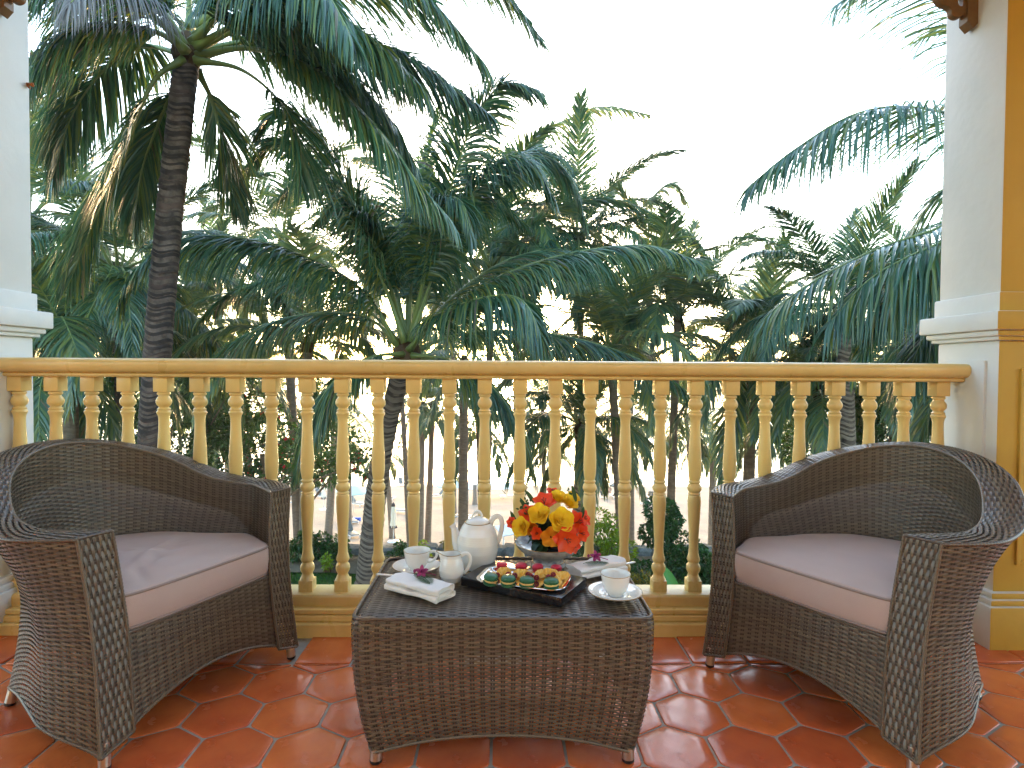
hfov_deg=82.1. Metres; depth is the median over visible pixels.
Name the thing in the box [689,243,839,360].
palm tree
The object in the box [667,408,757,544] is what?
palm tree
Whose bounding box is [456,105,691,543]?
palm tree
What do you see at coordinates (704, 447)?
palm tree
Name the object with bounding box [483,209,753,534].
palm tree
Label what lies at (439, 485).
parasol
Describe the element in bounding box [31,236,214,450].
palm tree
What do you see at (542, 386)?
palm tree
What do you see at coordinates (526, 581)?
macaron
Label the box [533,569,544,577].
orange slice
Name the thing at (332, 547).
shrub
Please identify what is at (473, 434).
palm tree
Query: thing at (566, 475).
sea
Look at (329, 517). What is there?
palm tree
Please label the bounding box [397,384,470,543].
palm tree
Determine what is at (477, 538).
teapot
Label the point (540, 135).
palm tree
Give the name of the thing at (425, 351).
palm tree
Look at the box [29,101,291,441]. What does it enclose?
palm tree
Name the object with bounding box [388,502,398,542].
parasol
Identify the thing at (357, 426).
palm tree
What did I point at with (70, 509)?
wicker armchair
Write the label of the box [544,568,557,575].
orange slice
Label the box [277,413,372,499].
broadleaf tree
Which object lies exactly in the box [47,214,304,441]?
palm tree
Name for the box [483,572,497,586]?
macaron
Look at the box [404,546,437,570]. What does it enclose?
teacup
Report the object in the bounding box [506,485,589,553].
flower arrangement
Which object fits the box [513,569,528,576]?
orange slice
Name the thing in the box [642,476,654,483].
parasol
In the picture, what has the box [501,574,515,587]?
macaron
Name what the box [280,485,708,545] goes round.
beach
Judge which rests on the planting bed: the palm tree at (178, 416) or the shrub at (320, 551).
the shrub at (320, 551)
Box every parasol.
[319,479,325,509]
[336,484,365,511]
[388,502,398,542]
[435,482,468,487]
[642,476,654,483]
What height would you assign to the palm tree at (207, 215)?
17.504 m
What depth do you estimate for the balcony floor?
1.82 m
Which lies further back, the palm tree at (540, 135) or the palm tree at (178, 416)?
the palm tree at (178, 416)
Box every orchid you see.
[413,565,435,575]
[587,550,607,560]
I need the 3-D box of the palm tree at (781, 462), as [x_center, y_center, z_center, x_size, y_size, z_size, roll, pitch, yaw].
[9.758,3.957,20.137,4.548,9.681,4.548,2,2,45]
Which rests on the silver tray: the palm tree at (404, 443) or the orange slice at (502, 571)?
the orange slice at (502, 571)
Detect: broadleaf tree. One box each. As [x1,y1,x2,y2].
[62,377,258,466]
[189,389,392,494]
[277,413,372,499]
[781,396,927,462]
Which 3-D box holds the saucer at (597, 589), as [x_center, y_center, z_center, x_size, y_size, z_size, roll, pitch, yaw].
[0.303,0.617,1.733,0.160,0.022,0.160,0,1,-1]
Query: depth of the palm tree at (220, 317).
25.95 m
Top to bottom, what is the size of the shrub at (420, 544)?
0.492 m
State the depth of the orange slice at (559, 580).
1.74 m
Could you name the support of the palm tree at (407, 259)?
on the lawn at (321, 573)
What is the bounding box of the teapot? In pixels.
[450,510,503,570]
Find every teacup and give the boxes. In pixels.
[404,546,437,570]
[600,568,630,596]
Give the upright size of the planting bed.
0.135 m
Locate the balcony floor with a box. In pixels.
[0,636,1023,767]
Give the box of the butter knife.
[375,573,392,575]
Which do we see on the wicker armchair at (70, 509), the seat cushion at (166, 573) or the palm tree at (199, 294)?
the seat cushion at (166, 573)
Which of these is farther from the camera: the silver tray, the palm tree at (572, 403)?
the palm tree at (572, 403)
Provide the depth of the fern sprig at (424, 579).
1.77 m
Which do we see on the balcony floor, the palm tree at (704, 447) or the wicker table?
the wicker table
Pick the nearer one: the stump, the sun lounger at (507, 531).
the sun lounger at (507, 531)
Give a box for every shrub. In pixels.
[289,530,313,564]
[312,530,349,559]
[319,551,333,571]
[324,540,353,564]
[384,539,407,558]
[408,539,433,556]
[571,524,602,556]
[594,506,638,560]
[630,495,700,584]
[630,569,652,584]
[672,541,716,584]
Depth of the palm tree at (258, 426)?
23.38 m
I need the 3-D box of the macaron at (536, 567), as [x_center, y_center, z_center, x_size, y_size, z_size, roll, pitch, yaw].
[0.082,0.582,1.860,0.038,0.027,0.037,-6,1,-26]
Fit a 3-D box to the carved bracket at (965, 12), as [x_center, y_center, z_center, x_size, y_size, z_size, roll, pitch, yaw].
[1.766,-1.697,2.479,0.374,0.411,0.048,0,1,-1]
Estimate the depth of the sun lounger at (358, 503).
55.10 m
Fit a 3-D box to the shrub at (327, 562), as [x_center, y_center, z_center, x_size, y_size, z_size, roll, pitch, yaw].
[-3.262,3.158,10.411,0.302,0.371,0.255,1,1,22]
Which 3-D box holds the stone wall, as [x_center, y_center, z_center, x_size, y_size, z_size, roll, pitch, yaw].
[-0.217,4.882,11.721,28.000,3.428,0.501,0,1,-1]
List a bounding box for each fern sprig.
[413,573,432,583]
[583,561,607,564]
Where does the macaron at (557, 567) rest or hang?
on the silver tray
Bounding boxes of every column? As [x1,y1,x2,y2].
[0,0,52,623]
[919,0,1023,650]
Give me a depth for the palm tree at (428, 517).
33.53 m
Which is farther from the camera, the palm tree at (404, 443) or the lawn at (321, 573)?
the palm tree at (404, 443)
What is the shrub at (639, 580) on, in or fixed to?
on the lawn at (321, 573)
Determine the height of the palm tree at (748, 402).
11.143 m
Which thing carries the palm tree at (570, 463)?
on the beach
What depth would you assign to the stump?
56.23 m
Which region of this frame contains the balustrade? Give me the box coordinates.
[0,357,970,637]
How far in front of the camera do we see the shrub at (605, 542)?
10.59 m
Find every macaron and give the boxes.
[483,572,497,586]
[496,561,507,569]
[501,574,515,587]
[515,562,526,569]
[519,575,534,589]
[532,563,542,571]
[543,577,558,590]
[550,564,561,571]
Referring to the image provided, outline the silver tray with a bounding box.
[476,566,570,590]
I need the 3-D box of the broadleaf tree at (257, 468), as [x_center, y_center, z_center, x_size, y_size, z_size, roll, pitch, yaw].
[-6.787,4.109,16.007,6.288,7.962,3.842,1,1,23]
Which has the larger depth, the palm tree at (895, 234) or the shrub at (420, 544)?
the palm tree at (895, 234)
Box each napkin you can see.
[384,572,455,603]
[566,555,627,578]
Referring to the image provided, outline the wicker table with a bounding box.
[351,557,653,764]
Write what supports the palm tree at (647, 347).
on the beach
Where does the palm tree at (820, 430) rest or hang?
on the beach
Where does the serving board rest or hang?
on the wicker table
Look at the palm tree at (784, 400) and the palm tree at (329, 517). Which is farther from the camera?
the palm tree at (329, 517)
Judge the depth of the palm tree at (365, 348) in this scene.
12.43 m
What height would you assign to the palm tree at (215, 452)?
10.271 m
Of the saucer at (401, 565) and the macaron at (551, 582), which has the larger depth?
the saucer at (401, 565)
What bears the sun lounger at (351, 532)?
on the beach
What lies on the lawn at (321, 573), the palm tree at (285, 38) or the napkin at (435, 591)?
the palm tree at (285, 38)
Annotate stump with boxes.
[472,485,476,504]
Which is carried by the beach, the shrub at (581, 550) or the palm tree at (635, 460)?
the palm tree at (635, 460)
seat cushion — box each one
[48,531,268,630]
[735,534,952,635]
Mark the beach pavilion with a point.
(495, 486)
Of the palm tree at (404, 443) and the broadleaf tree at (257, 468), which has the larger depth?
the palm tree at (404, 443)
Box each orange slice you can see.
[497,567,511,575]
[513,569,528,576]
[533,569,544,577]
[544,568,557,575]
[555,575,562,585]
[556,571,569,579]
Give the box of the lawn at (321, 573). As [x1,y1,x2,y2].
[279,572,704,584]
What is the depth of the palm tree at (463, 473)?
21.89 m
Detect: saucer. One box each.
[392,558,439,573]
[588,581,642,600]
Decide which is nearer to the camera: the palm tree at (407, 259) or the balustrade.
the balustrade
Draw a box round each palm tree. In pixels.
[28,0,554,447]
[29,48,198,356]
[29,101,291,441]
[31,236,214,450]
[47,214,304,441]
[62,378,191,446]
[98,213,237,335]
[107,67,707,583]
[141,130,399,543]
[172,220,424,542]
[177,321,327,475]
[178,185,274,471]
[182,391,264,467]
[216,357,326,462]
[295,378,372,543]
[325,406,372,522]
[331,211,449,542]
[349,421,407,538]
[357,114,651,494]
[380,314,538,530]
[393,249,512,397]
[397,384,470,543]
[405,381,458,544]
[419,356,547,493]
[433,458,475,513]
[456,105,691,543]
[470,84,706,541]
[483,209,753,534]
[494,379,574,505]
[503,325,670,519]
[537,444,574,472]
[555,180,812,542]
[567,284,690,414]
[595,381,688,545]
[638,381,720,470]
[643,227,874,485]
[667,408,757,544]
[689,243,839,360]
[710,153,941,447]
[713,287,910,478]
[730,0,946,442]
[735,381,827,480]
[739,240,931,448]
[782,213,922,362]
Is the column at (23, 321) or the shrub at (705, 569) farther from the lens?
the shrub at (705, 569)
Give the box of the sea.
[46,378,927,486]
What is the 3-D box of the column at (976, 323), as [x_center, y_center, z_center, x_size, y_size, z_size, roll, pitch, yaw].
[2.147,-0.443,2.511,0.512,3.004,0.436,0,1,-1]
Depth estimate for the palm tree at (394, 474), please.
37.93 m
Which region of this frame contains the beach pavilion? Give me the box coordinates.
[468,483,513,497]
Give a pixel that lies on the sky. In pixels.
(741, 85)
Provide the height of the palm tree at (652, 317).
13.281 m
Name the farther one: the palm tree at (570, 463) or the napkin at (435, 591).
the palm tree at (570, 463)
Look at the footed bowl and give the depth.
1.96 m
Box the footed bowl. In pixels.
[514,535,582,568]
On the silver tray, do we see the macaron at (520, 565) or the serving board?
the macaron at (520, 565)
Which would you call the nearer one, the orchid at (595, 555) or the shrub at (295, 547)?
the orchid at (595, 555)
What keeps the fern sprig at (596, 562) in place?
on the napkin at (581, 569)
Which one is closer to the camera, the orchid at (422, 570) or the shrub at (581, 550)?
the orchid at (422, 570)
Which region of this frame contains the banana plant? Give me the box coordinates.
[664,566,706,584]
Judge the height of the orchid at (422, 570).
0.032 m
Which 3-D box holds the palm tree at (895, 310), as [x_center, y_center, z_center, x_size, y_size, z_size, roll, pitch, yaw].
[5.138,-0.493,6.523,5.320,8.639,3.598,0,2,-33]
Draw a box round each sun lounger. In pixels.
[348,520,359,538]
[352,496,363,506]
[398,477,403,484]
[494,524,513,544]
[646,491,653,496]
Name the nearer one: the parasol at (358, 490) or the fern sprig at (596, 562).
the fern sprig at (596, 562)
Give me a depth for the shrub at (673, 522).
9.65 m
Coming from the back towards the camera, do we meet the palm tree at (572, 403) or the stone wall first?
the palm tree at (572, 403)
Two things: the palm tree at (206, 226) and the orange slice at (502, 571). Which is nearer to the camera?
the orange slice at (502, 571)
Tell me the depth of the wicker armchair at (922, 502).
1.93 m
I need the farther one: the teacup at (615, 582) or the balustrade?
the balustrade
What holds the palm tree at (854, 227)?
on the lawn at (321, 573)
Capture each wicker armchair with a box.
[0,438,298,767]
[702,441,1023,767]
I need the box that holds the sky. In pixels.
[28,0,946,362]
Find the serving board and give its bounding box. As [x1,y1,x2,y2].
[461,560,586,606]
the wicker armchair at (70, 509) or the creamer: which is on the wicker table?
the creamer
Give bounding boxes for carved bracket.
[0,0,25,18]
[932,0,978,33]
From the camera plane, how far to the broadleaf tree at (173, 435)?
15.84 m
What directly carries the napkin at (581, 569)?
on the wicker table
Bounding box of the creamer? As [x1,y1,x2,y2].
[436,550,471,583]
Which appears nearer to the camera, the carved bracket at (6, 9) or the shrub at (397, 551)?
the carved bracket at (6, 9)
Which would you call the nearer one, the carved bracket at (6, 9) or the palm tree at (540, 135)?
the carved bracket at (6, 9)
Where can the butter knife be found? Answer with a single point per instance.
(380, 574)
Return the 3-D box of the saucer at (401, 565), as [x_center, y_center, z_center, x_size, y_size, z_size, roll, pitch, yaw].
[-0.316,0.608,1.947,0.160,0.022,0.160,0,1,-1]
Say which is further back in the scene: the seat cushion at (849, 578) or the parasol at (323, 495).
the parasol at (323, 495)
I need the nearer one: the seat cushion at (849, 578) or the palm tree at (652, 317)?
the seat cushion at (849, 578)
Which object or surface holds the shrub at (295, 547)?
on the planting bed
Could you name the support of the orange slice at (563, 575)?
on the silver tray
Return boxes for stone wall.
[294,542,711,555]
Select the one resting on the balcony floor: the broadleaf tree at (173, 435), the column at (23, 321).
the column at (23, 321)
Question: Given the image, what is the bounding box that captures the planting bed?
[282,555,710,574]
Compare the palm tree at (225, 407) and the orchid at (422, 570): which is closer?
the orchid at (422, 570)
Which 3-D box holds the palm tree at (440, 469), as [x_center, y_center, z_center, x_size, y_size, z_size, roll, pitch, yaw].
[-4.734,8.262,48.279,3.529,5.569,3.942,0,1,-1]
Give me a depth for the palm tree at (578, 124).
15.03 m

